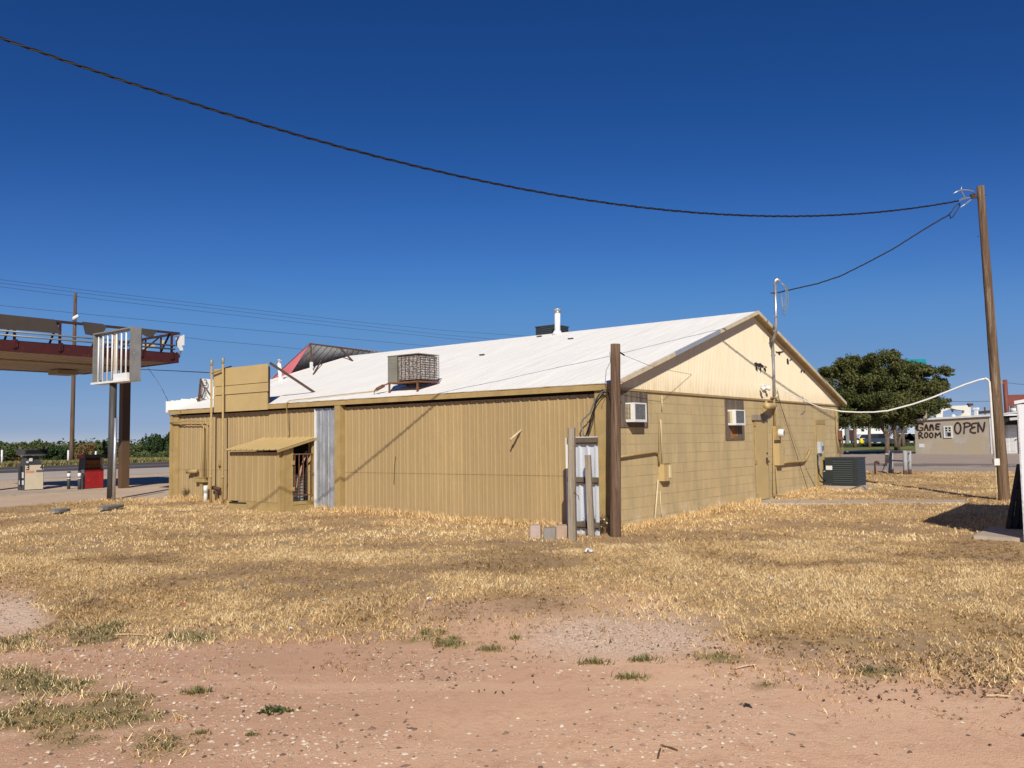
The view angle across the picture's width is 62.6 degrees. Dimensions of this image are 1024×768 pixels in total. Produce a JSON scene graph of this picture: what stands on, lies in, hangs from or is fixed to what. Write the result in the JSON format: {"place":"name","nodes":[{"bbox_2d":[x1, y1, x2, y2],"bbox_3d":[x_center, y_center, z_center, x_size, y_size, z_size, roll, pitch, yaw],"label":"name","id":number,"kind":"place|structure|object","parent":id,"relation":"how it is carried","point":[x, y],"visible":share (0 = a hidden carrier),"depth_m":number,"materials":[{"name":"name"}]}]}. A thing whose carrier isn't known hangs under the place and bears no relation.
{"place":"outdoors","nodes":[
{"label":"outdoors","id":0,"kind":"place"},
{"bbox_2d":[0,457,168,466],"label":"verge grass","id":1,"kind":"structure","parent":0,"point":[49,462],"depth_m":68.79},
{"bbox_2d":[0,443,873,479],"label":"concrete shoulder","id":2,"kind":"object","parent":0,"point":[50,474],"depth_m":45.95},
{"bbox_2d":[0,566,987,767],"bbox_3d":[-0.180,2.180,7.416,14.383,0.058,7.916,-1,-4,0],"label":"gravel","id":3,"kind":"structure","parent":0,"point":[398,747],"depth_m":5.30,"materials":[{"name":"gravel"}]},
{"bbox_2d":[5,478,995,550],"bbox_3d":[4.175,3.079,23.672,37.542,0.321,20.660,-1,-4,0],"label":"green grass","id":4,"kind":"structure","parent":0,"point":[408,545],"depth_m":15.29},
{"bbox_2d":[0,442,1023,767],"bbox_3d":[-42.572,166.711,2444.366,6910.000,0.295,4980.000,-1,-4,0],"label":"ground","id":5,"kind":"structure","parent":0,"point":[462,714],"depth_m":6.28,"materials":[{"name":"soil"}]},
{"bbox_2d":[0,441,19,461],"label":"shrub","id":6,"kind":"object","parent":5,"relation":"on","point":[9,451],"visible":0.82,"depth_m":70.95,"materials":[{"name":"green plant"}]},
{"bbox_2d":[19,439,45,459],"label":"shrub","id":7,"kind":"object","parent":5,"relation":"on","point":[38,444],"visible":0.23,"depth_m":74.81,"materials":[{"name":"green plant"}]},
{"bbox_2d":[37,446,68,461],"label":"shrub","id":8,"kind":"object","parent":5,"relation":"on","point":[55,453],"visible":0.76,"depth_m":71.64,"materials":[{"name":"green plant"}]},
{"bbox_2d":[0,489,106,496],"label":"pump island","id":9,"kind":"structure","parent":5,"relation":"on","point":[17,493],"depth_m":27.95,"materials":[{"name":"concrete"}]},
{"bbox_2d":[16,449,47,490],"bbox_3d":[-16.799,3.001,29.436,0.668,1.436,0.820,-4,-5,38],"label":"fuel pump","id":10,"kind":"object","parent":9,"relation":"on","point":[30,472],"visible":0.99,"depth_m":29.23,"materials":[{"name":"grey metal"}]},
{"bbox_2d":[67,471,70,488],"bbox_3d":[-15.522,3.417,29.505,0.115,0.721,0.115,-1,-4,0],"label":"bollard","id":11,"kind":"object","parent":9,"relation":"on","point":[68,478],"visible":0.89,"depth_m":29.47,"materials":[{"name":"grey metal"}]},
{"bbox_2d":[77,454,105,488],"bbox_3d":[-14.901,3.106,29.816,0.590,1.210,0.746,-4,-5,38],"label":"fuel pump","id":12,"kind":"object","parent":9,"relation":"on","point":[91,468],"visible":0.97,"depth_m":29.66,"materials":[{"name":"red metal"}]},
{"bbox_2d":[0,314,183,487],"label":"station canopy","id":13,"kind":"object","parent":9,"relation":"on","point":[58,359],"visible":0.79,"depth_m":27.72,"materials":[{"name":"red metal"}]},
{"bbox_2d":[50,508,69,512],"bbox_3d":[-10.943,3.060,20.400,0.342,0.060,0.619,-1,-4,0],"label":"utility cover","id":14,"kind":"object","parent":5,"relation":"on","point":[59,510],"visible":1,"depth_m":20.28,"materials":[{"name":"concrete"}]},
{"bbox_2d":[69,293,78,459],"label":"power pole","id":15,"kind":"object","parent":5,"relation":"on","point":[72,409],"visible":0.85,"depth_m":72.21,"materials":[{"name":"brown wood"}]},
{"bbox_2d":[0,305,434,346],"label":"power line","id":16,"kind":"object","parent":15,"relation":"attached to","point":[194,324],"visible":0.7,"depth_m":80.86,"materials":[{"name":"black metal"}]},
{"bbox_2d":[5,287,479,341],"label":"power line","id":17,"kind":"object","parent":15,"relation":"attached to","point":[222,313],"visible":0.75,"depth_m":83.44,"materials":[{"name":"black metal"}]},
{"bbox_2d":[3,283,498,339],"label":"power line","id":18,"kind":"object","parent":15,"relation":"attached to","point":[222,309],"visible":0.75,"depth_m":83.46,"materials":[{"name":"black metal"}]},
{"bbox_2d":[0,279,519,335],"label":"power line","id":19,"kind":"object","parent":15,"relation":"attached to","point":[241,308],"visible":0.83,"depth_m":84.99,"materials":[{"name":"black metal"}]},
{"bbox_2d":[1,438,146,446],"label":"distant woods","id":20,"kind":"object","parent":5,"relation":"on","point":[59,443],"visible":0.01,"depth_m":389.58,"materials":[{"name":"green plant"}]},
{"bbox_2d":[0,462,168,472],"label":"highway","id":21,"kind":"structure","parent":5,"relation":"on","point":[71,469],"depth_m":59.43,"materials":[{"name":"asphalt"}]},
{"bbox_2d":[0,464,168,470],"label":"highway lane wear","id":22,"kind":"object","parent":21,"relation":"on","point":[77,467],"visible":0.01,"depth_m":59.14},
{"bbox_2d":[74,443,95,459],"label":"shrub","id":23,"kind":"object","parent":5,"relation":"on","point":[86,449],"visible":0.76,"depth_m":77.83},
{"bbox_2d":[96,440,107,458],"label":"shrub","id":24,"kind":"object","parent":5,"relation":"on","point":[103,446],"visible":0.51,"depth_m":77.87,"materials":[{"name":"green plant"}]},
{"bbox_2d":[99,504,123,509],"bbox_3d":[-10.065,3.086,21.161,0.373,0.060,1.066,-1,-4,0],"label":"utility cover","id":25,"kind":"object","parent":5,"relation":"on","point":[114,506],"visible":1,"depth_m":20.96,"materials":[{"name":"concrete"}]},
{"bbox_2d":[91,326,140,500],"bbox_3d":[-11.593,0.942,24.520,2.255,5.033,0.428,-4,-5,38],"label":"roadside sign","id":26,"kind":"object","parent":5,"relation":"on","point":[133,374],"visible":0.97,"depth_m":24.46,"materials":[{"name":"metal"}]},
{"bbox_2d":[130,444,147,454],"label":"shrub","id":27,"kind":"object","parent":5,"relation":"on","point":[137,448],"visible":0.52,"depth_m":86.19,"materials":[{"name":"green plant"}]},
{"bbox_2d":[130,451,155,457],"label":"shrub","id":28,"kind":"object","parent":5,"relation":"on","point":[141,454],"visible":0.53,"depth_m":79.27,"materials":[{"name":"green plant"}]},
{"bbox_2d":[140,433,161,452],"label":"tree","id":29,"kind":"object","parent":5,"relation":"on","point":[147,444],"visible":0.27,"depth_m":94.61,"materials":[{"name":"green plant"}]},
{"bbox_2d":[150,432,169,453],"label":"tree","id":30,"kind":"object","parent":5,"relation":"on","point":[164,442],"visible":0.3,"depth_m":91.02,"materials":[{"name":"green plant"}]},
{"bbox_2d":[155,451,168,457],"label":"shrub","id":31,"kind":"object","parent":5,"relation":"on","point":[162,454],"visible":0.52,"depth_m":82.40,"materials":[{"name":"green plant"}]},
{"bbox_2d":[179,684,215,696],"bbox_3d":[-2.115,2.054,5.667,0.260,0.074,0.164,-1,-4,0],"label":"weed tuft","id":32,"kind":"object","parent":5,"relation":"on","point":[195,690],"visible":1,"depth_m":5.67,"materials":[{"name":"green plant"}]},
{"bbox_2d":[188,727,210,735],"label":"weed tuft","id":33,"kind":"object","parent":5,"relation":"on","point":[201,731],"visible":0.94,"depth_m":4.91,"materials":[{"name":"green plant"}]},
{"bbox_2d":[203,485,207,501],"bbox_3d":[-8.449,3.060,23.236,0.124,0.521,0.124,-1,-4,0],"label":"cleanout pipe","id":34,"kind":"object","parent":5,"relation":"on","point":[205,489],"visible":0.89,"depth_m":23.20,"materials":[{"name":"white plastic"}]},
{"bbox_2d":[209,360,212,502],"bbox_3d":[-8.230,1.337,23.034,0.096,4.025,0.091,-1,-4,0],"label":"vent pipe","id":35,"kind":"object","parent":5,"relation":"on","point":[211,378],"visible":0.92,"depth_m":23.02,"materials":[{"name":"brown metal"}]},
{"bbox_2d":[221,358,224,503],"bbox_3d":[-7.798,1.301,22.699,0.109,4.041,0.099,-1,-4,0],"label":"vent pipe","id":36,"kind":"object","parent":5,"relation":"on","point":[222,476],"visible":0.93,"depth_m":22.67,"materials":[{"name":"brown metal"}]},
{"bbox_2d":[223,437,316,511],"bbox_3d":[-6.013,2.269,20.893,2.250,1.913,1.160,-4,-5,38],"label":"lean to shed","id":37,"kind":"object","parent":5,"relation":"on","point":[261,480],"visible":0.95,"depth_m":20.51,"materials":[{"name":"beige paint"}]},
{"bbox_2d":[293,473,304,504],"bbox_3d":[-5.232,2.615,20.670,0.042,0.830,0.320,-4,-5,38],"label":"corrugated offcut","id":38,"kind":"object","parent":37,"relation":"in","point":[298,498],"visible":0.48,"depth_m":20.67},
{"bbox_2d":[262,704,300,715],"bbox_3d":[-1.449,2.037,5.285,0.237,0.061,0.163,-1,-4,0],"label":"leafy weed","id":39,"kind":"object","parent":5,"relation":"on","point":[278,708],"visible":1,"depth_m":5.30,"materials":[{"name":"green plant"}]},
{"bbox_2d":[432,638,468,647],"bbox_3d":[-0.503,2.135,6.971,0.282,0.073,0.219,-3,-4,29],"label":"weed tuft","id":40,"kind":"object","parent":5,"relation":"on","point":[447,643],"visible":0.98,"depth_m":6.99,"materials":[{"name":"green plant"}]},
{"bbox_2d":[475,642,513,652],"bbox_3d":[-0.126,2.118,6.779,0.324,0.071,0.198,-2,-4,15],"label":"weed tuft","id":41,"kind":"object","parent":5,"relation":"on","point":[485,648],"visible":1,"depth_m":6.79,"materials":[{"name":"green plant"}]},
{"bbox_2d":[164,484,831,531],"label":"wall foot grass","id":42,"kind":"structure","parent":5,"relation":"on","point":[637,525],"depth_m":18.40,"materials":[{"name":"plant"}]},
{"bbox_2d":[166,311,846,531],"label":"metal building","id":43,"kind":"structure","parent":5,"relation":"on","point":[449,445],"depth_m":19.17,"materials":[{"name":"beige"}]},
{"bbox_2d":[171,423,203,476],"bbox_3d":[-9.282,1.881,24.067,1.685,1.543,0.032,-4,-5,38],"label":"conduit","id":44,"kind":"object","parent":43,"relation":"attached to","point":[203,440],"visible":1,"depth_m":23.58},
{"bbox_2d":[170,420,207,477],"bbox_3d":[-9.235,1.850,24.020,1.940,1.650,0.032,-4,-5,38],"label":"conduit","id":45,"kind":"object","parent":43,"relation":"attached to","point":[206,439],"visible":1,"depth_m":23.45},
{"bbox_2d":[193,477,208,499],"bbox_3d":[-8.708,2.954,23.581,0.540,0.687,0.165,-4,-5,38],"label":"junction box","id":46,"kind":"object","parent":43,"relation":"attached to","point":[201,480],"visible":0.84,"depth_m":23.54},
{"bbox_2d":[196,378,214,401],"bbox_3d":[-9.211,0.186,25.433,0.182,0.705,0.704,-4,-5,38],"label":"broken roof sign","id":47,"kind":"object","parent":43,"relation":"on","point":[204,390],"visible":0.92,"depth_m":25.42,"materials":[{"name":"metal"}]},
{"bbox_2d":[209,362,314,411],"bbox_3d":[-6.851,0.060,22.545,3.181,1.317,1.040,-3,-4,25],"label":"sign box","id":48,"kind":"object","parent":43,"relation":"attached to","point":[246,388],"visible":0.98,"depth_m":22.34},
{"bbox_2d":[276,359,283,380],"bbox_3d":[-7.325,-0.391,26.654,0.280,0.778,0.248,-1,-4,0],"label":"vent stack","id":49,"kind":"object","parent":43,"relation":"on","point":[280,377],"visible":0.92,"depth_m":26.61,"materials":[{"name":"white paint"}]},
{"bbox_2d":[271,343,383,378],"bbox_3d":[-5.760,-0.648,29.839,3.351,1.407,5.890,-4,-5,38],"label":"red mansard","id":50,"kind":"object","parent":43,"relation":"on","point":[310,355],"visible":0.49,"depth_m":29.44,"materials":[{"name":"metal"}]},
{"bbox_2d":[286,391,375,437],"bbox_3d":[-4.501,0.775,20.632,2.853,1.137,0.242,-3,-4,28],"label":"conduit","id":51,"kind":"object","parent":43,"relation":"attached to","point":[318,397],"visible":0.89,"depth_m":20.93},
{"bbox_2d":[374,353,438,394],"bbox_3d":[-2.448,-0.196,19.567,1.454,0.906,0.722,-4,-5,36],"label":"rooftop air conditioner","id":52,"kind":"object","parent":43,"relation":"on","point":[416,369],"visible":0.99,"depth_m":19.22,"materials":[{"name":"grey metal"}]},
{"bbox_2d":[535,324,568,334],"bbox_3d":[1.232,-1.335,25.795,0.777,0.853,0.735,-4,-5,38],"label":"ridge air conditioner","id":53,"kind":"object","parent":43,"relation":"on","point":[545,329],"visible":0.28,"depth_m":25.57,"materials":[{"name":"grey metal"}]},
{"bbox_2d":[552,309,561,334],"bbox_3d":[1.317,-1.775,24.553,0.340,0.833,0.340,-1,-4,0],"label":"vent stack","id":54,"kind":"object","parent":43,"relation":"on","point":[557,312],"visible":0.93,"depth_m":24.48,"materials":[{"name":"white paint"}]},
{"bbox_2d":[580,390,608,436],"bbox_3d":[1.522,0.559,15.582,0.629,0.869,0.028,-4,-5,38],"label":"slack cable","id":55,"kind":"object","parent":43,"relation":"attached to","point":[589,413],"visible":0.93,"depth_m":15.64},
{"bbox_2d":[625,402,646,421],"bbox_3d":[2.369,0.544,16.075,0.195,0.365,0.478,-4,-5,38],"label":"window air conditioner","id":56,"kind":"object","parent":43,"relation":"attached to","point":[636,412],"depth_m":15.93,"materials":[{"name":"white paint"}]},
{"bbox_2d":[621,451,659,463],"bbox_3d":[2.477,1.430,16.247,0.044,0.266,1.553,-4,-5,38],"label":"conduit","id":57,"kind":"object","parent":43,"relation":"attached to","point":[637,454],"visible":0.9,"depth_m":16.33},
{"bbox_2d":[654,479,658,521],"bbox_3d":[2.837,2.337,16.589,0.041,0.903,0.310,-3,-4,30],"label":"thin pipe","id":58,"kind":"object","parent":43,"relation":"attached to","point":[656,499],"visible":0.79,"depth_m":16.62,"materials":[{"name":"beige plastic"}]},
{"bbox_2d":[659,463,671,480],"bbox_3d":[3.102,1.771,16.983,0.143,0.356,0.339,-4,-5,38],"label":"fuse box","id":59,"kind":"object","parent":43,"relation":"attached to","point":[665,472],"visible":1,"depth_m":16.89,"materials":[{"name":"beige plastic"}]},
{"bbox_2d":[728,410,745,424],"bbox_3d":[5.273,0.789,19.787,0.195,0.360,0.571,-4,-5,38],"label":"window air conditioner","id":60,"kind":"object","parent":43,"relation":"attached to","point":[736,417],"depth_m":19.61,"materials":[{"name":"white paint"}]},
{"bbox_2d":[753,420,769,499],"bbox_3d":[6.291,1.900,21.111,0.095,1.980,0.910,-4,-5,38],"label":"door","id":61,"kind":"structure","parent":43,"relation":"in","point":[761,461],"depth_m":21.09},
{"bbox_2d":[763,401,776,408],"bbox_3d":[6.565,0.548,21.324,0.173,0.215,1.251,-3,-4,28],"label":"flood lamp","id":62,"kind":"object","parent":43,"relation":"attached to","point":[766,405],"visible":1,"depth_m":20.84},
{"bbox_2d":[770,397,784,495],"bbox_3d":[6.901,1.623,21.806,0.232,2.590,0.589,-4,-5,38],"label":"meter assembly","id":63,"kind":"object","parent":43,"relation":"attached to","point":[778,432],"visible":0.96,"depth_m":21.82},
{"bbox_2d":[771,278,788,396],"bbox_3d":[6.716,-1.202,21.689,0.566,3.028,0.708,1,-4,-21],"label":"service mast","id":64,"kind":"object","parent":43,"relation":"attached to","point":[775,316],"visible":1,"depth_m":21.57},
{"bbox_2d":[784,449,811,463],"bbox_3d":[7.716,1.965,22.867,0.100,0.358,2.327,-4,-5,38],"label":"flue pipe","id":65,"kind":"object","parent":43,"relation":"attached to","point":[804,460],"visible":0.96,"depth_m":23.10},
{"bbox_2d":[814,420,825,485],"bbox_3d":[9.075,2.014,24.735,0.028,1.920,0.910,-4,-5,38],"label":"door","id":66,"kind":"structure","parent":43,"relation":"in","point":[818,424],"depth_m":24.67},
{"bbox_2d":[817,442,823,452],"bbox_3d":[9.005,1.849,24.546,0.130,0.330,0.260,-4,-5,38],"label":"disconnect switch","id":67,"kind":"object","parent":43,"relation":"attached to","point":[820,447],"visible":1,"depth_m":24.48,"materials":[{"name":"grey plastic"}]},
{"bbox_2d":[0,470,1015,553],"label":"dry grass","id":68,"kind":"structure","parent":5,"relation":"on","point":[983,523],"depth_m":17.00,"materials":[{"name":"plant"}]},
{"bbox_2d":[0,542,1015,765],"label":"green grass","id":69,"kind":"structure","parent":5,"relation":"on","point":[135,713],"depth_m":5.93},
{"bbox_2d":[0,558,1023,747],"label":"dead leaf bits","id":70,"kind":"object","parent":5,"relation":"on","point":[915,691],"visible":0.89,"depth_m":6.13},
{"bbox_2d":[530,524,541,537],"bbox_3d":[0.413,2.571,14.596,0.183,0.258,0.200,-1,-4,7],"label":"concrete block","id":71,"kind":"object","parent":5,"relation":"on","point":[535,530],"depth_m":14.50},
{"bbox_2d":[543,527,555,538],"bbox_3d":[0.650,2.571,14.425,0.209,0.228,0.220,-1,-4,7],"label":"concrete block","id":72,"kind":"object","parent":5,"relation":"on","point":[549,532],"depth_m":14.32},
{"bbox_2d":[556,524,567,538],"bbox_3d":[0.865,2.561,14.539,0.192,0.257,0.300,-1,-4,7],"label":"concrete block","id":73,"kind":"object","parent":5,"relation":"on","point":[561,530],"depth_m":14.39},
{"bbox_2d":[568,428,578,540],"bbox_3d":[1.039,1.722,14.082,0.197,1.987,0.151,-2,-4,17],"label":"fence post","id":74,"kind":"object","parent":5,"relation":"on","point":[572,517],"visible":0.96,"depth_m":14.05,"materials":[{"name":"grey wood"}]},
{"bbox_2d":[565,437,599,534],"bbox_3d":[1.259,1.825,15.040,0.689,1.762,0.085,-4,-5,38],"label":"tin panel","id":75,"kind":"object","parent":5,"relation":"on","point":[586,446],"visible":0.61,"depth_m":15.04,"materials":[{"name":"white paint"}]},
{"bbox_2d":[585,455,594,536],"bbox_3d":[1.352,1.991,14.629,0.143,1.516,0.118,-2,-4,17],"label":"fence post","id":76,"kind":"object","parent":5,"relation":"on","point":[589,501],"visible":0.95,"depth_m":14.59,"materials":[{"name":"grey wood"}]},
{"bbox_2d":[572,654,615,665],"bbox_3d":[0.625,2.067,6.319,0.357,0.073,0.194,-1,-4,0],"label":"weed tuft","id":77,"kind":"object","parent":5,"relation":"on","point":[594,660],"visible":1,"depth_m":6.32,"materials":[{"name":"green plant"}]},
{"bbox_2d":[580,513,609,534],"bbox_3d":[1.501,2.482,15.033,0.595,0.432,0.658,-1,-4,0],"label":"cut back shrub","id":78,"kind":"object","parent":5,"relation":"on","point":[603,523],"visible":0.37,"depth_m":14.95,"materials":[{"name":"plant"}]},
{"bbox_2d":[605,344,624,536],"bbox_3d":[1.766,1.074,14.743,0.407,3.551,0.312,-3,-4,31],"label":"old utility post","id":79,"kind":"object","parent":5,"relation":"on","point":[615,459],"visible":0.95,"depth_m":14.61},
{"bbox_2d":[611,670,651,681],"bbox_3d":[0.853,2.033,5.890,0.315,0.069,0.203,-1,-4,0],"label":"weed tuft","id":80,"kind":"object","parent":5,"relation":"on","point":[627,675],"visible":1,"depth_m":5.90,"materials":[{"name":"green plant"}]},
{"bbox_2d":[626,652,665,663],"bbox_3d":[1.021,2.063,6.373,0.335,0.073,0.205,-1,-4,0],"label":"weed tuft","id":81,"kind":"object","parent":5,"relation":"on","point":[643,658],"visible":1,"depth_m":6.37,"materials":[{"name":"green plant"}]},
{"bbox_2d":[822,457,871,489],"bbox_3d":[9.792,2.688,24.691,1.170,1.084,1.020,-4,-5,38],"label":"ground air conditioner","id":82,"kind":"object","parent":5,"relation":"on","point":[846,473],"visible":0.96,"depth_m":24.39,"materials":[{"name":"grey metal"}]},
{"bbox_2d":[839,428,859,443],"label":"lorry trailer","id":83,"kind":"object","parent":5,"relation":"on","point":[850,435],"visible":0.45,"depth_m":130.72,"materials":[{"name":"white metal"}]},
{"bbox_2d":[844,421,872,447],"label":"tree","id":84,"kind":"object","parent":5,"relation":"on","point":[853,427],"visible":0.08,"depth_m":102.64,"materials":[{"name":"brown plant"}]},
{"bbox_2d":[755,499,964,504],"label":"walkway","id":85,"kind":"structure","parent":5,"relation":"on","point":[782,501],"depth_m":20.27,"materials":[{"name":"concrete"}]},
{"bbox_2d":[849,426,889,442],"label":"white warehouse","id":86,"kind":"structure","parent":5,"relation":"on","point":[873,431],"depth_m":169.67,"materials":[{"name":"paint"}]},
{"bbox_2d":[840,442,914,446],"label":"kerb grass","id":87,"kind":"structure","parent":5,"relation":"on","point":[876,444],"depth_m":111.74,"materials":[{"name":"green plant"}]},
{"bbox_2d":[863,434,893,442],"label":"parked car","id":88,"kind":"object","parent":5,"relation":"on","point":[877,437],"visible":0.43,"depth_m":137.65,"materials":[{"name":"blue paint"}]},
{"bbox_2d":[868,423,889,446],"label":"tree","id":89,"kind":"object","parent":5,"relation":"on","point":[869,436],"visible":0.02,"depth_m":102.61,"materials":[{"name":"brown plant"}]},
{"bbox_2d":[818,348,955,452],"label":"tree","id":90,"kind":"object","parent":5,"relation":"on","point":[871,381],"visible":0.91,"depth_m":62.90,"materials":[{"name":"green plant"}]},
{"bbox_2d":[882,450,911,474],"bbox_3d":[14.514,3.008,32.138,0.678,0.988,3.515,-1,-4,6],"label":"rail frame","id":91,"kind":"object","parent":5,"relation":"on","point":[889,460],"visible":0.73,"depth_m":31.09,"materials":[{"name":"metal"}]},
{"bbox_2d":[891,410,928,446],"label":"tree","id":92,"kind":"object","parent":5,"relation":"on","point":[903,439],"visible":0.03,"depth_m":102.58,"materials":[{"name":"brown plant"}]},
{"bbox_2d":[893,410,934,450],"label":"dark tree","id":93,"kind":"object","parent":5,"relation":"on","point":[898,442],"visible":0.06,"depth_m":77.69,"materials":[{"name":"brown plant"}]},
{"bbox_2d":[934,403,972,417],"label":"ruined wall","id":94,"kind":"structure","parent":5,"relation":"on","point":[965,410],"depth_m":91.97,"materials":[{"name":"white paint"}]},
{"bbox_2d":[913,407,1018,453],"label":"game room","id":95,"kind":"object","parent":5,"relation":"on","point":[971,434],"visible":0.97,"depth_m":61.82,"materials":[{"name":"grey paint"}]},
{"bbox_2d":[943,426,952,437],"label":"window","id":96,"kind":"structure","parent":95,"relation":"in","point":[948,433],"depth_m":62.58,"materials":[{"name":"white paint"}]},
{"bbox_2d":[1005,425,1018,453],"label":"door","id":97,"kind":"structure","parent":95,"relation":"in","point":[1011,431],"depth_m":59.77,"materials":[{"name":"white paint"}]},
{"bbox_2d":[953,185,1010,500],"bbox_3d":[11.296,-0.862,20.191,1.464,7.929,0.278,2,-5,-32],"label":"utility pole","id":98,"kind":"object","parent":5,"relation":"on","point":[1000,461],"visible":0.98,"depth_m":20.28,"materials":[{"name":"brown wood"}]},
{"bbox_2d":[0,36,970,216],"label":"overhead cable","id":99,"kind":"object","parent":98,"relation":"attached to","point":[221,112],"visible":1,"depth_m":13.26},
{"bbox_2d":[779,199,971,292],"bbox_3d":[8.950,-3.436,20.876,4.562,2.006,0.472,-2,-4,18],"label":"service drop","id":100,"kind":"object","parent":98,"relation":"attached to","point":[887,251],"visible":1,"depth_m":20.68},
{"bbox_2d":[776,378,984,412],"bbox_3d":[9.188,0.325,21.163,4.882,0.793,0.056,-2,-4,20],"label":"white drop line","id":101,"kind":"object","parent":98,"relation":"attached to","point":[897,407],"visible":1,"depth_m":20.95,"materials":[{"name":"plastic"}]},
{"bbox_2d":[974,527,1023,541],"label":"concrete slab","id":102,"kind":"structure","parent":5,"relation":"on","point":[1000,533],"depth_m":13.58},
{"bbox_2d":[1001,380,1023,413],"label":"steel frame","id":103,"kind":"object","parent":5,"relation":"on","point":[1009,400],"visible":0.45,"depth_m":74.86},
{"bbox_2d":[1005,464,1022,528],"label":"leaning pallet","id":104,"kind":"object","parent":5,"relation":"on","point":[1015,521],"visible":0.76,"depth_m":14.44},
{"bbox_2d":[1014,399,1023,529],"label":"white metal shed","id":105,"kind":"structure","parent":5,"relation":"on","point":[1020,410],"depth_m":13.08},
{"bbox_2d":[0,538,1023,764],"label":"dry grass","id":106,"kind":"structure","parent":0,"point":[755,553],"depth_m":9.24,"materials":[{"name":"plant"}]},
{"bbox_2d":[0,0,1023,444],"label":"sky","id":107,"kind":"structure","parent":0,"point":[744,107],"materials":[{"name":"blue"}]},
{"bbox_2d":[840,452,884,453],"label":"street","id":108,"kind":"structure","parent":0,"point":[863,453],"depth_m":68.72,"materials":[{"name":"asphalt"}]},
{"bbox_2d":[888,424,914,442],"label":"pale blue shed","id":109,"kind":"structure","parent":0,"point":[912,430],"depth_m":159.73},
{"bbox_2d":[866,463,1015,466],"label":"side street track","id":110,"kind":"structure","parent":0,"point":[928,464],"depth_m":39.73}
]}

